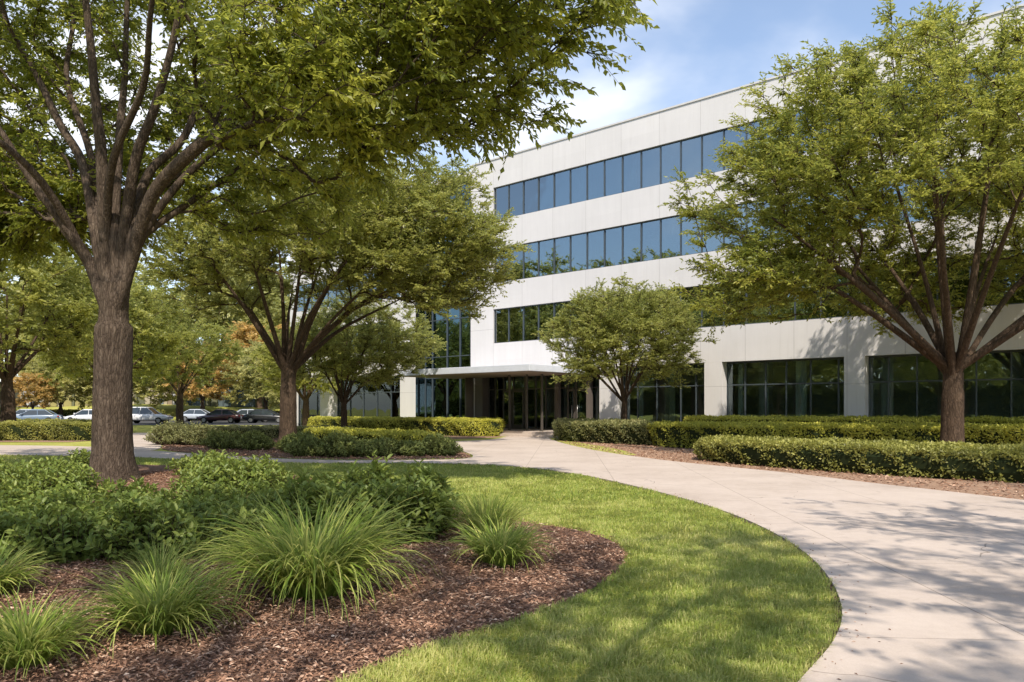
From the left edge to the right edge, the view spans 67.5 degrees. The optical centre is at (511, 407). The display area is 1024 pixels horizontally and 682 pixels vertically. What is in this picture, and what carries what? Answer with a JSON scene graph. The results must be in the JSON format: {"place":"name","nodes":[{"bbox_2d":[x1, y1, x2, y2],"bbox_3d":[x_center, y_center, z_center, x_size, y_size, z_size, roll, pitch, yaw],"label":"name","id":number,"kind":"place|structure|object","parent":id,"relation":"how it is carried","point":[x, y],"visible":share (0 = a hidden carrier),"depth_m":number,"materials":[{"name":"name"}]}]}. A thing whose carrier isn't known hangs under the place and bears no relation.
{"place":"outdoors","nodes":[
{"label":"outdoors","id":0,"kind":"place"},
{"bbox_2d":[133,433,160,449],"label":"path","id":1,"kind":"structure","parent":0,"point":[139,442],"depth_m":33.76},
{"bbox_2d":[16,404,279,419],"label":"grass bank","id":2,"kind":"structure","parent":0,"point":[169,410],"depth_m":106.27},
{"bbox_2d":[0,271,33,370],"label":"shade tree","id":3,"kind":"object","parent":2,"relation":"on","point":[11,310],"visible":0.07,"depth_m":116.94,"materials":[{"name":"green plant"}]},
{"bbox_2d":[75,362,155,408],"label":"shade tree","id":4,"kind":"object","parent":2,"relation":"on","point":[142,391],"visible":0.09,"depth_m":96.16,"materials":[{"name":"green plant"}]},
{"bbox_2d":[76,257,199,330],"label":"shade tree","id":5,"kind":"object","parent":2,"relation":"on","point":[139,276],"depth_m":111.58,"materials":[{"name":"green plant"}]},
{"bbox_2d":[0,382,279,406],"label":"hedge","id":6,"kind":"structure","parent":2,"relation":"on","point":[212,403],"depth_m":108.10,"materials":[{"name":"green plant"}]},
{"bbox_2d":[136,350,222,408],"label":"shade tree","id":7,"kind":"object","parent":2,"relation":"on","point":[161,390],"visible":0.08,"depth_m":99.16,"materials":[{"name":"green plant"}]},
{"bbox_2d":[149,257,279,380],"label":"shade tree","id":8,"kind":"object","parent":2,"relation":"on","point":[223,318],"visible":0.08,"depth_m":115.89,"materials":[{"name":"green plant"}]},
{"bbox_2d":[199,258,289,347],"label":"shade tree","id":9,"kind":"object","parent":2,"relation":"on","point":[275,316],"visible":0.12,"depth_m":112.07,"materials":[{"name":"green plant"}]},
{"bbox_2d":[220,320,281,407],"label":"shade tree","id":10,"kind":"object","parent":2,"relation":"on","point":[245,332],"visible":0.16,"depth_m":102.10,"materials":[{"name":"orange plant"}]},
{"bbox_2d":[133,420,278,424],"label":"parking lot","id":11,"kind":"structure","parent":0,"point":[243,422],"depth_m":76.99,"materials":[{"name":"asphalt"}]},
{"bbox_2d":[13,371,60,408],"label":"shade tree","id":12,"kind":"object","parent":11,"relation":"on","point":[21,381],"visible":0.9,"depth_m":91.17,"materials":[{"name":"orange plant"}]},
{"bbox_2d":[16,409,62,419],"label":"parked car","id":13,"kind":"object","parent":11,"relation":"on","point":[40,414],"visible":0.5,"depth_m":75.45,"materials":[{"name":"white metal"}]},
{"bbox_2d":[18,352,92,419],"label":"shade tree","id":14,"kind":"object","parent":11,"relation":"on","point":[70,387],"visible":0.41,"depth_m":94.10,"materials":[{"name":"green plant"}]},
{"bbox_2d":[132,407,173,423],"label":"parked car","id":15,"kind":"object","parent":11,"relation":"on","point":[139,414],"visible":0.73,"depth_m":76.27,"materials":[{"name":"silver metal"}]},
{"bbox_2d":[160,341,240,420],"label":"shade tree","id":16,"kind":"object","parent":11,"relation":"on","point":[203,395],"visible":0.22,"depth_m":92.33,"materials":[{"name":"brown plant"}]},
{"bbox_2d":[196,409,242,422],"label":"parked car","id":17,"kind":"object","parent":11,"relation":"on","point":[230,415],"visible":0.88,"depth_m":79.21,"materials":[{"name":"black metal"}]},
{"bbox_2d":[220,339,279,420],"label":"shade tree","id":18,"kind":"object","parent":11,"relation":"on","point":[247,387],"visible":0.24,"depth_m":90.28,"materials":[{"name":"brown plant"}]},
{"bbox_2d":[238,335,280,409],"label":"shade tree","id":19,"kind":"object","parent":11,"relation":"on","point":[270,394],"visible":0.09,"depth_m":83.54,"materials":[{"name":"green plant"}]},
{"bbox_2d":[242,409,279,422],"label":"parked car","id":20,"kind":"object","parent":11,"relation":"on","point":[255,416],"visible":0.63,"depth_m":79.19,"materials":[{"name":"black metal"}]},
{"bbox_2d":[0,425,846,681],"bbox_3d":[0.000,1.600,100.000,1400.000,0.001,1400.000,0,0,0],"label":"ground","id":21,"kind":"structure","parent":0,"point":[141,428],"depth_m":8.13,"materials":[{"name":"plant"}]},
{"bbox_2d":[0,440,90,441],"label":"mulch bed","id":22,"kind":"object","parent":21,"relation":"on","point":[40,441],"visible":0.31,"depth_m":35.85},
{"bbox_2d":[0,420,91,440],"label":"clipped hedge","id":23,"kind":"object","parent":22,"relation":"on","point":[59,430],"visible":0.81,"depth_m":36.84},
{"bbox_2d":[0,239,137,421],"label":"shade tree","id":24,"kind":"object","parent":22,"relation":"on","point":[81,305],"visible":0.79,"depth_m":39.63,"materials":[{"name":"green plant"}]},
{"bbox_2d":[21,299,185,386],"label":"shade tree","id":25,"kind":"object","parent":21,"relation":"on","point":[142,376],"visible":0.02,"depth_m":61.03,"materials":[{"name":"green plant"}]},
{"bbox_2d":[21,278,207,389],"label":"shade tree","id":26,"kind":"object","parent":21,"relation":"on","point":[149,351],"visible":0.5,"depth_m":50.84,"materials":[{"name":"green plant"}]},
{"bbox_2d":[133,305,246,424],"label":"shade tree","id":27,"kind":"object","parent":21,"relation":"on","point":[212,351],"visible":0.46,"depth_m":71.48,"materials":[{"name":"green plant"}]},
{"bbox_2d":[247,321,357,425],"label":"shade tree","id":28,"kind":"object","parent":21,"relation":"on","point":[268,360],"visible":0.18,"depth_m":53.97,"materials":[{"name":"green plant"}]},
{"bbox_2d":[162,439,470,459],"bbox_3d":[-9.830,1.588,36.314,11.529,0.001,28.901,0,0,-16],"label":"mulch bed","id":29,"kind":"object","parent":21,"relation":"on","point":[281,453],"visible":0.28,"depth_m":25.45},
{"bbox_2d":[143,419,189,444],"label":"rounded shrub","id":30,"kind":"object","parent":29,"relation":"on","point":[167,431],"visible":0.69,"depth_m":32.61,"materials":[{"name":"green plant"}]},
{"bbox_2d":[171,421,223,444],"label":"rounded shrub","id":31,"kind":"object","parent":29,"relation":"on","point":[197,432],"visible":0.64,"depth_m":32.21,"materials":[{"name":"green plant"}]},
{"bbox_2d":[197,428,244,448],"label":"rounded shrub","id":32,"kind":"object","parent":29,"relation":"on","point":[223,440],"visible":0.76,"depth_m":29.20,"materials":[{"name":"green plant"}]},
{"bbox_2d":[234,429,275,449],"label":"rounded shrub","id":33,"kind":"object","parent":29,"relation":"on","point":[255,440],"visible":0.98,"depth_m":28.72,"materials":[{"name":"green plant"}]},
{"bbox_2d":[209,424,358,438],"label":"clipped hedge","id":34,"kind":"object","parent":29,"relation":"on","point":[271,431],"visible":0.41,"depth_m":39.52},
{"bbox_2d":[274,429,313,451],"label":"rounded shrub","id":35,"kind":"object","parent":29,"relation":"on","point":[282,443],"visible":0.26,"depth_m":27.02,"materials":[{"name":"green plant"}]},
{"bbox_2d":[283,432,326,456],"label":"rounded shrub","id":36,"kind":"object","parent":29,"relation":"on","point":[306,445],"visible":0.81,"depth_m":24.87,"materials":[{"name":"green plant"}]},
{"bbox_2d":[136,149,535,441],"bbox_3d":[-7.409,-4.562,32.054,16.775,12.538,12.006,0,0,0],"label":"shade tree","id":37,"kind":"object","parent":29,"relation":"on","point":[396,248],"visible":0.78,"depth_m":30.30,"materials":[{"name":"green plant"}]},
{"bbox_2d":[316,430,368,456],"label":"rounded shrub","id":38,"kind":"object","parent":29,"relation":"on","point":[338,445],"visible":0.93,"depth_m":24.58,"materials":[{"name":"green plant"}]},
{"bbox_2d":[272,289,446,425],"bbox_3d":[-8.324,-2.353,40.909,9.475,8.113,8.388,0,0,0],"label":"shade tree","id":39,"kind":"object","parent":29,"relation":"on","point":[367,338],"visible":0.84,"depth_m":39.41,"materials":[{"name":"green plant"}]},
{"bbox_2d":[303,426,434,442],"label":"clipped hedge","id":40,"kind":"object","parent":29,"relation":"on","point":[417,435],"visible":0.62,"depth_m":28.72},
{"bbox_2d":[352,436,398,456],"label":"rounded shrub","id":41,"kind":"object","parent":29,"relation":"on","point":[385,447],"visible":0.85,"depth_m":24.68,"materials":[{"name":"green plant"}]},
{"bbox_2d":[393,440,431,455],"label":"rounded shrub","id":42,"kind":"object","parent":29,"relation":"on","point":[410,448],"visible":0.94,"depth_m":25.01,"materials":[{"name":"green plant"}]},
{"bbox_2d":[421,432,462,455],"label":"rounded shrub","id":43,"kind":"object","parent":29,"relation":"on","point":[439,444],"visible":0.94,"depth_m":25.22,"materials":[{"name":"green plant"}]},
{"bbox_2d":[444,436,500,438],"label":"mulch bed","id":44,"kind":"object","parent":21,"relation":"on","point":[459,437],"visible":0.3,"depth_m":40.71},
{"bbox_2d":[307,416,505,435],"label":"clipped hedge","id":45,"kind":"object","parent":44,"relation":"on","point":[466,426],"visible":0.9,"depth_m":43.90,"materials":[{"name":"plant"}]},
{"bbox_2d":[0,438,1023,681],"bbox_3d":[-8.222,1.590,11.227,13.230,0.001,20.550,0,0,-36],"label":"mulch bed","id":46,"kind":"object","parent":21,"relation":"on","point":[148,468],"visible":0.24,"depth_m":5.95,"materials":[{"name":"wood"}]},
{"bbox_2d":[0,482,26,507],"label":"shrub","id":47,"kind":"object","parent":46,"relation":"on","point":[14,493],"visible":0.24,"depth_m":10.67,"materials":[{"name":"green plant"}]},
{"bbox_2d":[0,465,34,495],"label":"shrub","id":48,"kind":"object","parent":46,"relation":"on","point":[21,484],"visible":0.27,"depth_m":12.24,"materials":[{"name":"green plant"}]},
{"bbox_2d":[0,510,36,559],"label":"shrub","id":49,"kind":"object","parent":46,"relation":"on","point":[7,520],"visible":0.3,"depth_m":8.10,"materials":[{"name":"green plant"}]},
{"bbox_2d":[0,461,39,492],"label":"shrub","id":50,"kind":"object","parent":46,"relation":"on","point":[18,475],"visible":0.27,"depth_m":13.64,"materials":[{"name":"green plant"}]},
{"bbox_2d":[0,531,67,599],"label":"grass tuft","id":51,"kind":"object","parent":46,"relation":"on","point":[9,575],"visible":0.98,"depth_m":6.54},
{"bbox_2d":[2,488,89,534],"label":"shrub","id":52,"kind":"object","parent":46,"relation":"on","point":[30,504],"visible":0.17,"depth_m":9.07,"materials":[{"name":"green plant"}]},
{"bbox_2d":[13,455,93,491],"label":"shrub","id":53,"kind":"object","parent":46,"relation":"on","point":[51,464],"visible":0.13,"depth_m":14.42,"materials":[{"name":"green plant"}]},
{"bbox_2d":[16,481,99,510],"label":"shrub","id":54,"kind":"object","parent":46,"relation":"on","point":[87,496],"visible":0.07,"depth_m":10.48,"materials":[{"name":"green plant"}]},
{"bbox_2d":[0,576,116,681],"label":"grass tuft","id":55,"kind":"object","parent":46,"relation":"on","point":[33,640],"visible":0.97,"depth_m":4.69,"materials":[{"name":"plant"}]},
{"bbox_2d":[0,501,117,565],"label":"shrub","id":56,"kind":"object","parent":46,"relation":"on","point":[55,541],"visible":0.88,"depth_m":7.85,"materials":[{"name":"green plant"}]},
{"bbox_2d":[27,463,114,498],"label":"shrub","id":57,"kind":"object","parent":46,"relation":"on","point":[59,480],"visible":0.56,"depth_m":13.06,"materials":[{"name":"green plant"}]},
{"bbox_2d":[60,447,90,469],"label":"shrub","id":58,"kind":"object","parent":46,"relation":"on","point":[84,457],"visible":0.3,"depth_m":17.33,"materials":[{"name":"green plant"}]},
{"bbox_2d":[90,492,162,536],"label":"shrub","id":59,"kind":"object","parent":46,"relation":"on","point":[116,498],"visible":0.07,"depth_m":9.19,"materials":[{"name":"green plant"}]},
{"bbox_2d":[83,476,175,508],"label":"shrub","id":60,"kind":"object","parent":46,"relation":"on","point":[120,490],"visible":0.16,"depth_m":10.47,"materials":[{"name":"green plant"}]},
{"bbox_2d":[83,489,203,563],"bbox_3d":[-3.808,1.256,8.127,1.152,0.808,1.172,0,0,0],"label":"shrub","id":61,"kind":"object","parent":46,"relation":"on","point":[132,522],"visible":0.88,"depth_m":7.87,"materials":[{"name":"green plant"}]},
{"bbox_2d":[90,534,223,597],"bbox_3d":[-3.080,1.349,6.744,1.175,0.506,1.192,0,0,0],"label":"grass tuft","id":62,"kind":"object","parent":46,"relation":"on","point":[161,561],"visible":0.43,"depth_m":6.76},
{"bbox_2d":[57,548,260,653],"bbox_3d":[-2.483,1.320,5.452,1.491,0.568,1.413,0,0,0],"label":"grass tuft","id":63,"kind":"object","parent":46,"relation":"on","point":[149,607],"visible":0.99,"depth_m":5.32,"materials":[{"name":"plant"}]},
{"bbox_2d":[164,449,217,473],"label":"shrub","id":64,"kind":"object","parent":46,"relation":"on","point":[183,463],"visible":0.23,"depth_m":17.74,"materials":[{"name":"green plant"}]},
{"bbox_2d":[159,490,239,531],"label":"shrub","id":65,"kind":"object","parent":46,"relation":"on","point":[202,504],"visible":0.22,"depth_m":9.24,"materials":[{"name":"green plant"}]},
{"bbox_2d":[160,471,246,505],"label":"shrub","id":66,"kind":"object","parent":46,"relation":"on","point":[194,487],"visible":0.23,"depth_m":10.60,"materials":[{"name":"green plant"}]},
{"bbox_2d":[172,455,236,482],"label":"shrub","id":67,"kind":"object","parent":46,"relation":"on","point":[182,473],"visible":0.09,"depth_m":15.57,"materials":[{"name":"green plant"}]},
{"bbox_2d":[181,455,252,492],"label":"shrub","id":68,"kind":"object","parent":46,"relation":"on","point":[219,471],"visible":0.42,"depth_m":14.38,"materials":[{"name":"green plant"}]},
{"bbox_2d":[179,497,284,558],"bbox_3d":[-3.106,1.340,8.506,1.308,0.670,1.376,0,0,0],"label":"shrub","id":69,"kind":"object","parent":46,"relation":"on","point":[206,517],"visible":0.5,"depth_m":8.31,"materials":[{"name":"green plant"}]},
{"bbox_2d":[222,477,283,504],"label":"shrub","id":70,"kind":"object","parent":46,"relation":"on","point":[253,488],"visible":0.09,"depth_m":10.92,"materials":[{"name":"green plant"}]},
{"bbox_2d":[222,458,298,493],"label":"shrub","id":71,"kind":"object","parent":46,"relation":"on","point":[276,474],"visible":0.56,"depth_m":14.16,"materials":[{"name":"green plant"}]},
{"bbox_2d":[233,485,298,528],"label":"shrub","id":72,"kind":"object","parent":46,"relation":"on","point":[270,496],"visible":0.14,"depth_m":9.59,"materials":[{"name":"green plant"}]},
{"bbox_2d":[163,482,452,626],"bbox_3d":[-1.694,1.104,6.533,2.376,1.004,2.376,0,0,-16],"label":"grass tuft","id":73,"kind":"object","parent":46,"relation":"on","point":[319,565],"visible":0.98,"depth_m":6.27,"materials":[{"name":"plant"}]},
{"bbox_2d":[276,471,340,494],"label":"shrub","id":74,"kind":"object","parent":46,"relation":"on","point":[326,478],"visible":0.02,"depth_m":10.38,"materials":[{"name":"green plant"}]},
{"bbox_2d":[269,467,351,538],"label":"shrub","id":75,"kind":"object","parent":46,"relation":"on","point":[309,494],"visible":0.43,"depth_m":9.12,"materials":[{"name":"green plant"}]},
{"bbox_2d":[0,0,659,482],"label":"shade tree","id":76,"kind":"object","parent":46,"relation":"on","point":[304,78],"visible":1,"depth_m":15.87,"materials":[{"name":"green plant"}]},
{"bbox_2d":[328,450,397,501],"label":"shrub","id":77,"kind":"object","parent":46,"relation":"on","point":[371,473],"visible":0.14,"depth_m":9.95,"materials":[{"name":"green plant"}]},
{"bbox_2d":[312,473,416,548],"bbox_3d":[-1.700,1.230,8.925,1.261,0.878,1.194,0,0,0],"label":"shrub","id":78,"kind":"object","parent":46,"relation":"on","point":[382,492],"visible":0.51,"depth_m":8.77,"materials":[{"name":"green plant"}]},
{"bbox_2d":[388,472,458,544],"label":"shrub","id":79,"kind":"object","parent":46,"relation":"on","point":[433,514],"visible":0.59,"depth_m":9.00,"materials":[{"name":"green plant"}]},
{"bbox_2d":[390,458,469,531],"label":"shrub","id":80,"kind":"object","parent":46,"relation":"on","point":[426,470],"visible":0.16,"depth_m":9.84,"materials":[{"name":"green plant"}]},
{"bbox_2d":[430,478,546,536],"bbox_3d":[-0.319,1.236,9.299,1.627,0.733,1.588,0,0,0],"label":"grass tuft","id":81,"kind":"object","parent":46,"relation":"on","point":[489,504],"visible":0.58,"depth_m":9.20,"materials":[{"name":"plant"}]},
{"bbox_2d":[437,509,560,572],"bbox_3d":[-0.108,1.323,7.742,1.333,0.564,1.407,0,0,0],"label":"grass tuft","id":82,"kind":"object","parent":46,"relation":"on","point":[499,546],"visible":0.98,"depth_m":7.62,"materials":[{"name":"plant"}]},
{"bbox_2d":[290,3,1023,437],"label":"office building","id":83,"kind":"structure","parent":21,"relation":"on","point":[586,209],"depth_m":42.06,"materials":[{"name":"white glass"}]},
{"bbox_2d":[298,380,319,425],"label":"storefront window","id":84,"kind":"structure","parent":83,"relation":"in","point":[314,400],"depth_m":61.62,"materials":[{"name":"grey glass"}]},
{"bbox_2d":[337,376,399,417],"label":"storefront window","id":85,"kind":"structure","parent":83,"relation":"in","point":[385,401],"depth_m":56.54,"materials":[{"name":"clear glass"}]},
{"bbox_2d":[494,185,507,218],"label":"window","id":86,"kind":"structure","parent":83,"relation":"in","point":[500,193],"depth_m":47.47,"materials":[{"name":"blue glass"}]},
{"bbox_2d":[494,308,508,342],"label":"window","id":87,"kind":"structure","parent":83,"relation":"in","point":[500,315],"depth_m":47.47,"materials":[{"name":"green glass"}]},
{"bbox_2d":[508,306,522,341],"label":"window","id":88,"kind":"structure","parent":83,"relation":"in","point":[515,314],"depth_m":46.70,"materials":[{"name":"green glass"}]},
{"bbox_2d":[508,181,522,215],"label":"window","id":89,"kind":"structure","parent":83,"relation":"in","point":[515,190],"depth_m":46.65,"materials":[{"name":"blue glass"}]},
{"bbox_2d":[523,305,537,340],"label":"window","id":90,"kind":"structure","parent":83,"relation":"in","point":[530,313],"depth_m":45.93,"materials":[{"name":"green glass"}]},
{"bbox_2d":[523,241,537,278],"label":"window","id":91,"kind":"structure","parent":83,"relation":"in","point":[530,260],"depth_m":45.87,"materials":[{"name":"blue glass"}]},
{"bbox_2d":[523,177,537,213],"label":"window","id":92,"kind":"structure","parent":83,"relation":"in","point":[530,186],"depth_m":45.92,"materials":[{"name":"blue glass"}]},
{"bbox_2d":[538,303,553,339],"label":"window","id":93,"kind":"structure","parent":83,"relation":"in","point":[542,308],"depth_m":45.31,"materials":[{"name":"green glass"}]},
{"bbox_2d":[538,238,553,276],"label":"window","id":94,"kind":"structure","parent":83,"relation":"in","point":[545,248],"depth_m":45.11,"materials":[{"name":"blue glass"}]},
{"bbox_2d":[538,173,553,210],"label":"window","id":95,"kind":"structure","parent":83,"relation":"in","point":[545,183],"depth_m":45.13,"materials":[{"name":"blue glass"}]},
{"bbox_2d":[554,169,569,207],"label":"window","id":96,"kind":"structure","parent":83,"relation":"in","point":[561,179],"depth_m":44.33,"materials":[{"name":"blue glass"}]},
{"bbox_2d":[570,164,586,203],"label":"window","id":97,"kind":"structure","parent":83,"relation":"in","point":[578,175],"depth_m":43.61,"materials":[{"name":"blue glass"}]},
{"bbox_2d":[623,363,703,421],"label":"window frame","id":98,"kind":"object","parent":83,"relation":"in","point":[695,385],"depth_m":40.49,"materials":[{"name":"black metal"}]},
{"bbox_2d":[727,358,843,415],"bbox_3d":[12.866,-0.353,36.166,5.784,3.786,0.140,0,0,41],"label":"storefront window","id":99,"kind":"structure","parent":83,"relation":"in","point":[810,360],"depth_m":36.08,"materials":[{"name":"black metal"}]},
{"bbox_2d":[868,350,1023,417],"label":"storefront window","id":100,"kind":"structure","parent":83,"relation":"in","point":[917,355],"depth_m":32.37,"materials":[{"name":"black metal"}]},
{"bbox_2d":[581,442,1023,499],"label":"mulch bed","id":101,"kind":"object","parent":21,"relation":"on","point":[933,484],"visible":0.14,"depth_m":17.17,"materials":[{"name":"wood"}]},
{"bbox_2d":[551,417,655,444],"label":"clipped hedge","id":102,"kind":"object","parent":101,"relation":"on","point":[621,431],"visible":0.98,"depth_m":33.98,"materials":[{"name":"plant"}]},
{"bbox_2d":[530,272,719,419],"bbox_3d":[4.978,-2.271,35.413,8.293,7.946,8.275,0,0,0],"label":"shade tree","id":103,"kind":"object","parent":101,"relation":"on","point":[600,338],"visible":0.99,"depth_m":34.03,"materials":[{"name":"green plant"}]},
{"bbox_2d":[646,419,1023,448],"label":"clipped hedge","id":104,"kind":"object","parent":101,"relation":"on","point":[678,434],"visible":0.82,"depth_m":27.71,"materials":[{"name":"plant"}]},
{"bbox_2d":[657,0,1023,442],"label":"shade tree","id":105,"kind":"object","parent":101,"relation":"on","point":[777,277],"visible":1,"depth_m":23.18,"materials":[{"name":"green plant"}]},
{"bbox_2d":[683,414,1023,424],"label":"clipped hedge","id":106,"kind":"object","parent":101,"relation":"on","point":[984,419],"visible":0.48,"depth_m":31.37,"materials":[{"name":"plant"}]},
{"bbox_2d":[692,434,1023,482],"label":"clipped hedge","id":107,"kind":"object","parent":101,"relation":"on","point":[999,463],"visible":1,"depth_m":18.28,"materials":[{"name":"plant"}]},
{"bbox_2d":[0,436,1023,681],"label":"path","id":108,"kind":"structure","parent":0,"point":[934,578],"depth_m":8.80,"materials":[{"name":"concrete"}]},
{"bbox_2d":[0,0,1023,381],"label":"sky","id":109,"kind":"structure","parent":0,"point":[699,48],"materials":[{"name":"blue"}]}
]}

